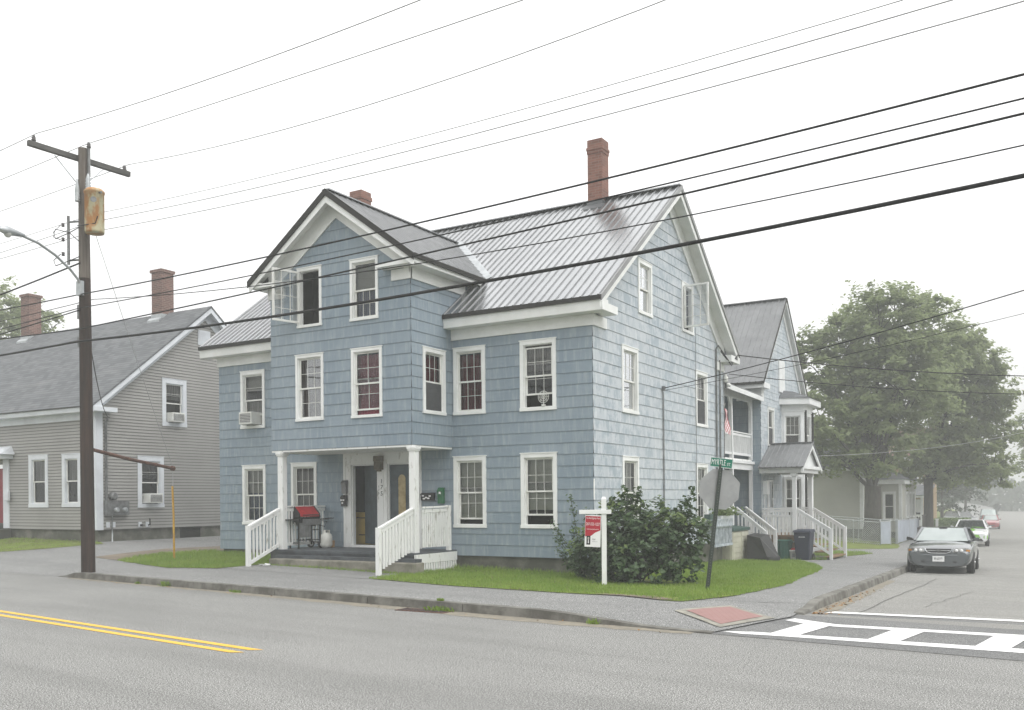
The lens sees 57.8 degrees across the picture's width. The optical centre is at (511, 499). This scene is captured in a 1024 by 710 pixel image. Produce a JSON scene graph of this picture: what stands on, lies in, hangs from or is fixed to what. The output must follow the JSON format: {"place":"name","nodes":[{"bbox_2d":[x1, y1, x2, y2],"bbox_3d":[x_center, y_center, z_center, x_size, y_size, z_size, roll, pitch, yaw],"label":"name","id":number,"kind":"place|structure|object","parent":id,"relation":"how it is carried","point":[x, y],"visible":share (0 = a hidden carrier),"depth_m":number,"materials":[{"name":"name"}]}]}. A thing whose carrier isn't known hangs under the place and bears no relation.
{"place":"outdoors","nodes":[
{"label":"outdoors","id":0,"kind":"place"},
{"bbox_2d":[0,536,102,551],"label":"lawn","id":1,"kind":"structure","parent":0,"point":[46,544],"depth_m":32.69,"materials":[{"name":"green plant"}]},
{"bbox_2d":[97,546,223,559],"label":"dirt path","id":2,"kind":"structure","parent":0,"point":[117,556],"depth_m":28.65,"materials":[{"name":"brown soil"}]},
{"bbox_2d":[117,548,270,567],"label":"grass","id":3,"kind":"structure","parent":0,"point":[209,554],"depth_m":25.80,"materials":[{"name":"green plant"}]},
{"bbox_2d":[226,565,395,578],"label":"patio walk","id":4,"kind":"structure","parent":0,"point":[323,572],"depth_m":22.41,"materials":[{"name":"concrete"}]},
{"bbox_2d":[0,502,993,631],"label":"sidewalk","id":5,"kind":"structure","parent":0,"point":[743,609],"depth_m":18.72,"materials":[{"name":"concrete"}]},
{"bbox_2d":[0,135,175,572],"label":"utility pole","id":6,"kind":"object","parent":5,"relation":"on","point":[89,199],"visible":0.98,"depth_m":22.84,"materials":[{"name":"wood"}]},
{"bbox_2d":[0,262,79,295],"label":"power line","id":7,"kind":"object","parent":6,"relation":"attached to","point":[40,279],"visible":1,"depth_m":24.02,"materials":[{"name":"black metal"}]},
{"bbox_2d":[96,236,174,558],"bbox_3d":[-10.016,-2.591,24.659,0.092,8.753,3.264,0,0,15],"label":"guy wire","id":8,"kind":"object","parent":6,"relation":"attached to","point":[173,511],"visible":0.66,"depth_m":26.16,"materials":[{"name":"metal"}]},
{"bbox_2d":[0,0,420,150],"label":"power line","id":9,"kind":"object","parent":6,"relation":"attached to","point":[226,72],"visible":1,"depth_m":17.34,"materials":[{"name":"rubber"}]},
{"bbox_2d":[0,0,522,179],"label":"power line","id":10,"kind":"object","parent":6,"relation":"attached to","point":[288,78],"visible":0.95,"depth_m":18.09,"materials":[{"name":"rubber"}]},
{"bbox_2d":[0,0,664,211],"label":"power line","id":11,"kind":"object","parent":6,"relation":"attached to","point":[381,100],"visible":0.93,"depth_m":17.82,"materials":[{"name":"rubber"}]},
{"bbox_2d":[0,0,902,243],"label":"power line","id":12,"kind":"object","parent":6,"relation":"attached to","point":[528,107],"visible":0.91,"depth_m":14.54,"materials":[{"name":"rubber"}]},
{"bbox_2d":[0,0,952,252],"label":"power line","id":13,"kind":"object","parent":6,"relation":"attached to","point":[553,112],"visible":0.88,"depth_m":14.20,"materials":[{"name":"metal"}]},
{"bbox_2d":[0,173,1023,355],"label":"power line","id":14,"kind":"object","parent":6,"relation":"attached to","point":[904,200],"visible":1,"depth_m":13.30,"materials":[{"name":"black rubber"}]},
{"bbox_2d":[0,73,1023,310],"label":"power line","id":15,"kind":"object","parent":6,"relation":"attached to","point":[860,115],"visible":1,"depth_m":13.38,"materials":[{"name":"black rubber"}]},
{"bbox_2d":[0,112,1023,338],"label":"power line","id":16,"kind":"object","parent":6,"relation":"attached to","point":[864,151],"visible":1,"depth_m":13.34,"materials":[{"name":"black rubber"}]},
{"bbox_2d":[0,0,1023,258],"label":"power line","id":17,"kind":"object","parent":6,"relation":"attached to","point":[598,116],"visible":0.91,"depth_m":13.66,"materials":[{"name":"rubber"}]},
{"bbox_2d":[0,144,1023,321],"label":"power line","id":18,"kind":"object","parent":6,"relation":"attached to","point":[596,232],"visible":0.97,"depth_m":13.63,"materials":[{"name":"black rubber"}]},
{"bbox_2d":[1,97,1023,328],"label":"power line","id":19,"kind":"object","parent":6,"relation":"attached to","point":[994,105],"visible":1,"depth_m":13.36,"materials":[{"name":"black rubber"}]},
{"bbox_2d":[890,304,1023,526],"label":"broadleaf tree","id":20,"kind":"object","parent":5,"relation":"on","point":[953,461],"visible":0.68,"depth_m":59.30,"materials":[{"name":"green plant"}]},
{"bbox_2d":[937,455,999,510],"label":"dark tree","id":21,"kind":"object","parent":5,"relation":"on","point":[994,481],"visible":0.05,"depth_m":112.72,"materials":[{"name":"green plant"}]},
{"bbox_2d":[0,572,1023,709],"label":"road","id":22,"kind":"structure","parent":0,"point":[66,643],"depth_m":10.45,"materials":[{"name":"grey asphalt"}]},
{"bbox_2d":[58,572,713,633],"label":"kerb","id":23,"kind":"structure","parent":22,"relation":"on","point":[518,611],"depth_m":16.32,"materials":[{"name":"concrete"}]},
{"bbox_2d":[396,608,452,612],"bbox_3d":[-1.458,1.853,15.450,1.000,0.012,0.330,0,0,31],"label":"storm drain","id":24,"kind":"object","parent":22,"relation":"on","point":[417,610],"visible":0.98,"depth_m":15.40,"materials":[{"name":"metal"}]},
{"bbox_2d":[0,0,1023,504],"label":"sky","id":25,"kind":"structure","parent":0,"point":[63,62],"materials":[{"name":"white"}]},
{"bbox_2d":[369,558,822,600],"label":"lawn","id":26,"kind":"structure","parent":0,"point":[663,581],"depth_m":19.14,"materials":[{"name":"green plant"}]},
{"bbox_2d":[269,563,407,573],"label":"grass","id":27,"kind":"structure","parent":26,"relation":"on","point":[355,569],"depth_m":22.79,"materials":[{"name":"green plant"}]},
{"bbox_2d":[452,563,574,574],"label":"grass","id":28,"kind":"structure","parent":26,"relation":"on","point":[476,567],"depth_m":23.02,"materials":[{"name":"green plant"}]},
{"bbox_2d":[550,494,591,576],"bbox_3d":[1.284,0.917,21.430,1.112,2.093,0.890,0,0,31],"label":"feathery shrub","id":29,"kind":"object","parent":26,"relation":"on","point":[579,571],"visible":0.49,"depth_m":21.49,"materials":[{"name":"green plant"}]},
{"bbox_2d":[579,497,610,584],"bbox_3d":[1.705,0.893,18.949,0.655,1.885,0.134,0,0,6],"label":"yard sign","id":30,"kind":"object","parent":26,"relation":"on","point":[595,526],"visible":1,"depth_m":18.91,"materials":[{"name":"white paint"}]},
{"bbox_2d":[562,484,711,584],"bbox_3d":[2.554,0.781,19.970,3.595,2.211,2.331,0,0,39],"label":"lilac bush","id":31,"kind":"object","parent":26,"relation":"on","point":[643,534],"visible":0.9,"depth_m":19.48,"materials":[{"name":"green plant"}]},
{"bbox_2d":[699,457,739,588],"bbox_3d":[3.992,0.503,17.796,0.786,2.634,0.196,0,0,7],"label":"stop sign","id":32,"kind":"object","parent":26,"relation":"on","point":[719,487],"visible":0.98,"depth_m":17.84,"materials":[{"name":"metal"}]},
{"bbox_2d":[722,525,749,560],"bbox_3d":[7.385,1.538,31.491,0.880,1.299,1.930,0,0,31],"label":"storage box","id":33,"kind":"object","parent":26,"relation":"on","point":[737,549],"visible":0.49,"depth_m":31.00,"materials":[{"name":"beige plastic"}]},
{"bbox_2d":[754,556,779,560],"bbox_3d":[8.632,2.026,31.412,0.878,0.220,0.878,0,0,31],"label":"tyre","id":34,"kind":"object","parent":26,"relation":"on","point":[774,558],"visible":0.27,"depth_m":31.02,"materials":[{"name":"rubber"}]},
{"bbox_3d":[8.585,1.807,31.729,0.759,0.200,0.759,0,0,31],"label":"tyre","id":35,"kind":"object","parent":34,"relation":"on","visible":0},
{"bbox_2d":[747,533,777,558],"bbox_3d":[8.615,1.591,31.606,0.960,0.850,1.280,0,0,31],"label":"tarpaulin","id":36,"kind":"object","parent":35,"relation":"on","point":[759,545],"visible":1,"depth_m":31.23,"materials":[{"name":"grey fabric"}]},
{"bbox_2d":[814,549,869,555],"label":"grass","id":37,"kind":"structure","parent":0,"point":[850,552],"depth_m":37.57,"materials":[{"name":"green plant"}]},
{"bbox_2d":[703,508,1023,661],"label":"side road","id":38,"kind":"structure","parent":0,"point":[961,611],"depth_m":14.54,"materials":[{"name":"grey asphalt"}]},
{"bbox_2d":[92,580,880,632],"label":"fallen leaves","id":39,"kind":"object","parent":38,"relation":"on","point":[849,598],"visible":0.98,"depth_m":16.26,"materials":[{"name":"brown plant"}]},
{"bbox_2d":[794,565,907,614],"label":"side kerb","id":40,"kind":"structure","parent":38,"relation":"on","point":[822,601],"depth_m":18.15,"materials":[{"name":"concrete"}]},
{"bbox_2d":[907,526,978,573],"bbox_3d":[13.420,1.551,28.782,1.996,1.413,5.076,0,-2,29],"label":"sedan","id":41,"kind":"object","parent":38,"relation":"on","point":[943,546],"visible":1,"depth_m":26.99,"materials":[{"name":"grey paint"}]},
{"bbox_2d":[952,519,990,545],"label":"hatchback","id":42,"kind":"object","parent":38,"relation":"on","point":[979,528],"visible":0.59,"depth_m":49.49,"materials":[{"name":"white paint"}]},
{"bbox_2d":[978,509,998,518],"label":"suv","id":43,"kind":"object","parent":38,"relation":"on","point":[988,512],"visible":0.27,"depth_m":107.27,"materials":[{"name":"paint"}]},
{"bbox_2d":[979,515,1000,528],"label":"sedan","id":44,"kind":"object","parent":38,"relation":"on","point":[992,521],"visible":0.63,"depth_m":94.45,"materials":[{"name":"red paint"}]},
{"bbox_2d":[1010,410,1023,477],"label":"broadleaf tree","id":45,"kind":"object","parent":38,"relation":"on","point":[1019,419],"visible":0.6,"depth_m":85.72,"materials":[{"name":"green wood"}]},
{"bbox_2d":[815,508,954,548],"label":"lawn","id":46,"kind":"structure","parent":0,"point":[858,545],"depth_m":47.03,"materials":[{"name":"green plant"}]},
{"bbox_2d":[816,517,880,544],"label":"chain link fence","id":47,"kind":"object","parent":46,"relation":"on","point":[861,530],"visible":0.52,"depth_m":48.01,"materials":[{"name":"metal"}]},
{"bbox_2d":[816,515,896,543],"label":"chain link fence","id":48,"kind":"object","parent":46,"relation":"on","point":[895,536],"visible":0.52,"depth_m":49.87,"materials":[{"name":"metal"}]},
{"bbox_2d":[796,279,974,541],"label":"broadleaf tree","id":49,"kind":"object","parent":46,"relation":"on","point":[862,413],"visible":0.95,"depth_m":51.58,"materials":[{"name":"green plant"}]},
{"bbox_2d":[880,520,890,544],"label":"slatted fence","id":50,"kind":"object","parent":46,"relation":"on","point":[885,532],"visible":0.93,"depth_m":47.56,"materials":[{"name":"wood"}]},
{"bbox_2d":[897,517,918,543],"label":"slatted fence","id":51,"kind":"object","parent":46,"relation":"on","point":[907,527],"visible":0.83,"depth_m":53.16,"materials":[{"name":"wood"}]},
{"bbox_2d":[934,517,970,526],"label":"hedge","id":52,"kind":"object","parent":46,"relation":"on","point":[946,521],"visible":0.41,"depth_m":70.62,"materials":[{"name":"green plant"}]},
{"bbox_2d":[937,466,980,517],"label":"dark tree","id":53,"kind":"object","parent":46,"relation":"on","point":[947,500],"visible":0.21,"depth_m":97.99,"materials":[{"name":"green plant"}]},
{"bbox_2d":[944,511,978,518],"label":"suv","id":54,"kind":"object","parent":46,"relation":"on","point":[950,514],"visible":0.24,"depth_m":105.64,"materials":[{"name":"silver metal"}]},
{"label":"lawn","id":55,"kind":"structure","parent":0,"visible":0},
{"bbox_2d":[777,539,793,558],"bbox_3d":[9.819,1.816,33.439,0.660,0.700,0.579,0,0,31],"label":"dustbin","id":56,"kind":"object","parent":55,"relation":"on","point":[784,546],"visible":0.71,"depth_m":33.21,"materials":[{"name":"green plastic"}]},
{"bbox_2d":[793,529,815,559],"bbox_3d":[10.385,1.621,32.965,0.636,1.100,0.797,0,0,31],"label":"wheeled bin","id":57,"kind":"object","parent":55,"relation":"on","point":[803,540],"visible":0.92,"depth_m":32.70,"materials":[{"name":"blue plastic"}]},
{"bbox_3d":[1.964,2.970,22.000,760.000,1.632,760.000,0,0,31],"label":"ground","id":58,"kind":"structure","parent":0,"visible":0},
{"bbox_2d":[0,273,65,339],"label":"broadleaf tree","id":59,"kind":"object","parent":58,"relation":"on","point":[13,312],"visible":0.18,"depth_m":61.30,"materials":[{"name":"green plant"}]},
{"bbox_2d":[0,268,226,541],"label":"grey house","id":60,"kind":"structure","parent":58,"relation":"on","point":[40,442],"depth_m":35.48,"materials":[{"name":"wood"}]},
{"bbox_2d":[0,469,2,522],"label":"door","id":61,"kind":"structure","parent":60,"relation":"in","point":[1,470],"depth_m":35.92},
{"bbox_2d":[28,454,48,507],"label":"window","id":62,"kind":"structure","parent":60,"relation":"in","point":[37,464],"depth_m":34.95,"materials":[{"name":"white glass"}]},
{"bbox_2d":[62,453,79,506],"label":"window","id":63,"kind":"structure","parent":60,"relation":"in","point":[70,461],"depth_m":33.92,"materials":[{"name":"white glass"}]},
{"bbox_2d":[137,455,164,507],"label":"window","id":64,"kind":"structure","parent":60,"relation":"in","point":[150,479],"depth_m":35.22,"materials":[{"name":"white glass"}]},
{"bbox_2d":[142,493,162,502],"bbox_3d":[-13.556,-0.034,34.948,0.512,0.360,0.600,0,0,31],"label":"air conditioner","id":65,"kind":"object","parent":60,"relation":"attached to","point":[152,497],"visible":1,"depth_m":34.74,"materials":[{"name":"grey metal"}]},
{"bbox_2d":[161,377,186,427],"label":"window","id":66,"kind":"structure","parent":60,"relation":"in","point":[174,391],"depth_m":36.14,"materials":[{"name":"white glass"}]},
{"bbox_2d":[166,412,184,422],"bbox_3d":[-13.043,-3.149,35.860,0.512,0.360,0.580,0,0,31],"label":"air conditioner","id":67,"kind":"object","parent":60,"relation":"attached to","point":[173,417],"visible":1,"depth_m":35.64,"materials":[{"name":"grey metal"}]},
{"bbox_2d":[198,137,740,575],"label":"blue house","id":68,"kind":"structure","parent":58,"relation":"on","point":[391,410],"depth_m":23.95,"materials":[{"name":"blue wood"}]},
{"bbox_2d":[239,412,261,424],"bbox_3d":[-7.783,-2.404,27.677,0.520,0.360,0.512,0,0,31],"label":"air conditioner","id":69,"kind":"object","parent":68,"relation":"attached to","point":[250,418],"visible":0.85,"depth_m":27.49,"materials":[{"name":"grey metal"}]},
{"bbox_2d":[240,369,265,428],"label":"window","id":70,"kind":"structure","parent":68,"relation":"in","point":[252,382],"depth_m":27.88,"materials":[{"name":"white paint"}]},
{"bbox_2d":[241,464,265,524],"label":"window","id":71,"kind":"structure","parent":68,"relation":"in","point":[253,476],"depth_m":27.86,"materials":[{"name":"white paint"}]},
{"bbox_2d":[291,462,316,524],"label":"window","id":72,"kind":"structure","parent":68,"relation":"in","point":[303,474],"depth_m":26.83,"materials":[{"name":"white paint"}]},
{"bbox_2d":[285,506,332,548],"bbox_3d":[-5.613,0.761,25.402,1.461,1.154,0.618,0,0,-43],"label":"barbecue grill","id":73,"kind":"object","parent":68,"relation":"on","point":[305,518],"visible":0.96,"depth_m":25.19,"materials":[{"name":"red metal"}]},
{"bbox_2d":[296,264,321,328],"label":"window","id":74,"kind":"structure","parent":68,"relation":"in","point":[310,291],"depth_m":24.97,"materials":[{"name":"white paint"}]},
{"bbox_2d":[294,352,323,421],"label":"window","id":75,"kind":"structure","parent":68,"relation":"in","point":[309,375],"depth_m":24.40,"materials":[{"name":"white paint"}]},
{"bbox_2d":[321,530,331,547],"bbox_3d":[-5.062,1.088,25.312,0.309,0.490,0.309,0,0,31],"label":"propane tank","id":76,"kind":"object","parent":68,"relation":"on","point":[326,538],"visible":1,"depth_m":25.20,"materials":[{"name":"white metal"}]},
{"bbox_2d":[348,255,378,321],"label":"window","id":77,"kind":"structure","parent":68,"relation":"in","point":[364,285],"depth_m":23.44,"materials":[{"name":"white paint"}]},
{"bbox_2d":[356,510,374,544],"bbox_3d":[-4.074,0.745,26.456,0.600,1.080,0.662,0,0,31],"label":"door","id":78,"kind":"structure","parent":68,"relation":"in","point":[360,527],"depth_m":26.24,"materials":[{"name":"brown wood"}]},
{"bbox_2d":[350,345,382,417],"bbox_3d":[-3.441,-2.884,23.574,1.390,2.123,0.845,0,0,31],"label":"window","id":79,"kind":"structure","parent":68,"relation":"in","point":[366,362],"depth_m":23.43,"materials":[{"name":"white paint"}]},
{"bbox_2d":[365,466,376,543],"bbox_3d":[-3.880,0.153,25.747,0.773,2.160,0.436,0,0,31],"label":"door","id":80,"kind":"structure","parent":68,"relation":"in","point":[370,474],"depth_m":25.75,"materials":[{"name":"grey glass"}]},
{"bbox_2d":[390,464,408,529],"bbox_3d":[-2.955,0.145,24.940,0.820,2.160,0.105,0,0,31],"label":"door","id":81,"kind":"structure","parent":68,"relation":"in","point":[399,474],"depth_m":25.00,"materials":[{"name":"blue wood"}]},
{"bbox_2d":[420,493,434,500],"bbox_3d":[-2.214,-0.065,24.369,0.412,0.208,0.120,0,0,31],"label":"letter box","id":82,"kind":"object","parent":68,"relation":"attached to","point":[427,496],"visible":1,"depth_m":24.32,"materials":[{"name":"black plastic"}]},
{"bbox_2d":[411,346,446,420],"bbox_3d":[-2.294,-2.911,23.543,0.845,1.978,1.330,0,0,31],"label":"window","id":83,"kind":"structure","parent":68,"relation":"in","point":[433,359],"depth_m":23.46,"materials":[{"name":"white paint"}]},
{"bbox_2d":[437,488,444,503],"bbox_3d":[-1.853,-0.092,24.155,0.182,0.416,0.120,0,0,31],"label":"letter box","id":84,"kind":"object","parent":68,"relation":"attached to","point":[441,495],"visible":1,"depth_m":24.12,"materials":[{"name":"green plastic"}]},
{"bbox_2d":[452,345,485,414],"bbox_3d":[-0.894,-2.993,24.100,1.330,2.058,0.845,0,0,31],"label":"window","id":85,"kind":"structure","parent":68,"relation":"in","point":[469,382],"depth_m":23.93,"materials":[{"name":"white paint"}]},
{"bbox_2d":[452,455,486,527],"bbox_3d":[-0.878,-0.144,24.105,1.350,2.158,0.845,0,0,31],"label":"window","id":86,"kind":"structure","parent":68,"relation":"in","point":[469,472],"depth_m":23.92,"materials":[{"name":"white paint"}]},
{"bbox_2d":[519,337,556,411],"bbox_3d":[0.836,-3.003,23.076,1.370,2.068,0.845,0,0,31],"label":"window","id":87,"kind":"structure","parent":68,"relation":"in","point":[537,356],"depth_m":22.95,"materials":[{"name":"white paint"}]},
{"bbox_2d":[519,452,557,528],"bbox_3d":[0.860,-0.168,23.076,1.370,2.178,0.845,0,0,31],"label":"window","id":88,"kind":"structure","parent":68,"relation":"in","point":[539,501],"depth_m":22.92,"materials":[{"name":"white paint"}]},
{"bbox_2d":[592,341,639,417],"bbox_3d":[2.701,-3.014,24.072,0.845,2.038,1.410,0,0,31],"label":"window","id":89,"kind":"structure","parent":68,"relation":"in","point":[629,355],"depth_m":24.03,"materials":[{"name":"white paint"}]},
{"bbox_2d":[593,452,639,524],"bbox_3d":[2.721,-0.139,24.064,0.845,2.148,1.410,0,0,31],"label":"window","id":90,"kind":"structure","parent":68,"relation":"in","point":[630,464],"depth_m":24.15,"materials":[{"name":"white paint"}]},
{"bbox_2d":[637,257,652,317],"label":"window","id":91,"kind":"structure","parent":68,"relation":"in","point":[645,293],"depth_m":24.94,"materials":[{"name":"white paint"}]},
{"bbox_2d":[681,280,694,335],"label":"window","id":92,"kind":"structure","parent":68,"relation":"in","point":[690,330],"depth_m":27.95,"materials":[{"name":"white paint"}]},
{"bbox_2d":[695,369,708,427],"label":"window","id":93,"kind":"structure","parent":68,"relation":"in","point":[701,391],"depth_m":28.85,"materials":[{"name":"white paint"}]},
{"bbox_2d":[696,463,708,521],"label":"window","id":94,"kind":"structure","parent":68,"relation":"in","point":[702,469],"depth_m":28.90,"materials":[{"name":"white paint"}]},
{"bbox_2d":[704,505,748,518],"bbox_3d":[6.851,0.354,29.757,1.331,0.534,2.466,0,0,31],"label":"planter","id":95,"kind":"object","parent":68,"relation":"on","point":[727,513],"visible":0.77,"depth_m":29.44,"materials":[{"name":"white plastic"}]},
{"bbox_2d":[665,290,1023,387],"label":"power line","id":96,"kind":"object","parent":68,"relation":"attached to","point":[855,339],"visible":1,"depth_m":20.86,"materials":[{"name":"black metal"}]},
{"bbox_2d":[668,313,1023,389],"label":"power line","id":97,"kind":"object","parent":68,"relation":"attached to","point":[857,352],"visible":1,"depth_m":20.97,"materials":[{"name":"black metal"}]},
{"bbox_2d":[730,374,1011,393],"bbox_3d":[17.436,-3.869,31.371,20.693,0.684,0.026,0,0,-5],"label":"power line","id":98,"kind":"object","parent":68,"relation":"attached to","point":[873,387],"visible":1,"depth_m":30.89,"materials":[{"name":"black metal"}]},
{"bbox_2d":[738,355,1021,375],"bbox_3d":[17.564,-4.470,31.321,20.437,0.691,0.034,0,0,-5],"label":"power line","id":99,"kind":"object","parent":68,"relation":"attached to","point":[878,368],"visible":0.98,"depth_m":30.81,"materials":[{"name":"black metal"}]},
{"bbox_2d":[723,297,846,559],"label":"house","id":100,"kind":"structure","parent":58,"relation":"on","point":[771,450],"depth_m":35.03,"materials":[{"name":"blue"}]},
{"bbox_2d":[760,403,774,445],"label":"window","id":101,"kind":"structure","parent":100,"relation":"in","point":[771,411],"depth_m":35.77,"materials":[{"name":"white paint"}]},
{"bbox_2d":[778,360,784,392],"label":"boarded window","id":102,"kind":"structure","parent":100,"relation":"in","point":[781,364],"depth_m":36.68,"materials":[{"name":"white plastic"}]},
{"bbox_2d":[783,410,806,442],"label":"window","id":103,"kind":"structure","parent":100,"relation":"in","point":[792,423],"depth_m":36.88,"materials":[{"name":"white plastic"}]},
{"bbox_2d":[784,474,807,524],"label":"door","id":104,"kind":"structure","parent":100,"relation":"in","point":[787,480],"depth_m":36.85,"materials":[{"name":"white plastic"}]},
{"bbox_2d":[807,414,810,441],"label":"window","id":105,"kind":"structure","parent":100,"relation":"in","point":[808,416],"depth_m":37.71,"materials":[{"name":"white plastic"}]},
{"bbox_2d":[813,429,925,538],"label":"pale house","id":106,"kind":"structure","parent":58,"relation":"on","point":[843,496],"depth_m":55.10,"materials":[{"name":"paint"}]},
{"bbox_2d":[882,492,895,520],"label":"window","id":107,"kind":"structure","parent":106,"relation":"in","point":[888,498],"depth_m":58.44,"materials":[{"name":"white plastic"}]},
{"bbox_2d":[889,428,939,526],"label":"mustard house","id":108,"kind":"structure","parent":58,"relation":"on","point":[919,500],"depth_m":74.58,"materials":[{"name":"white plastic"}]},
{"bbox_2d":[948,477,1023,510],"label":"woods","id":109,"kind":"object","parent":58,"relation":"on","point":[1010,499],"visible":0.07,"depth_m":196.94,"materials":[{"name":"green plant"}]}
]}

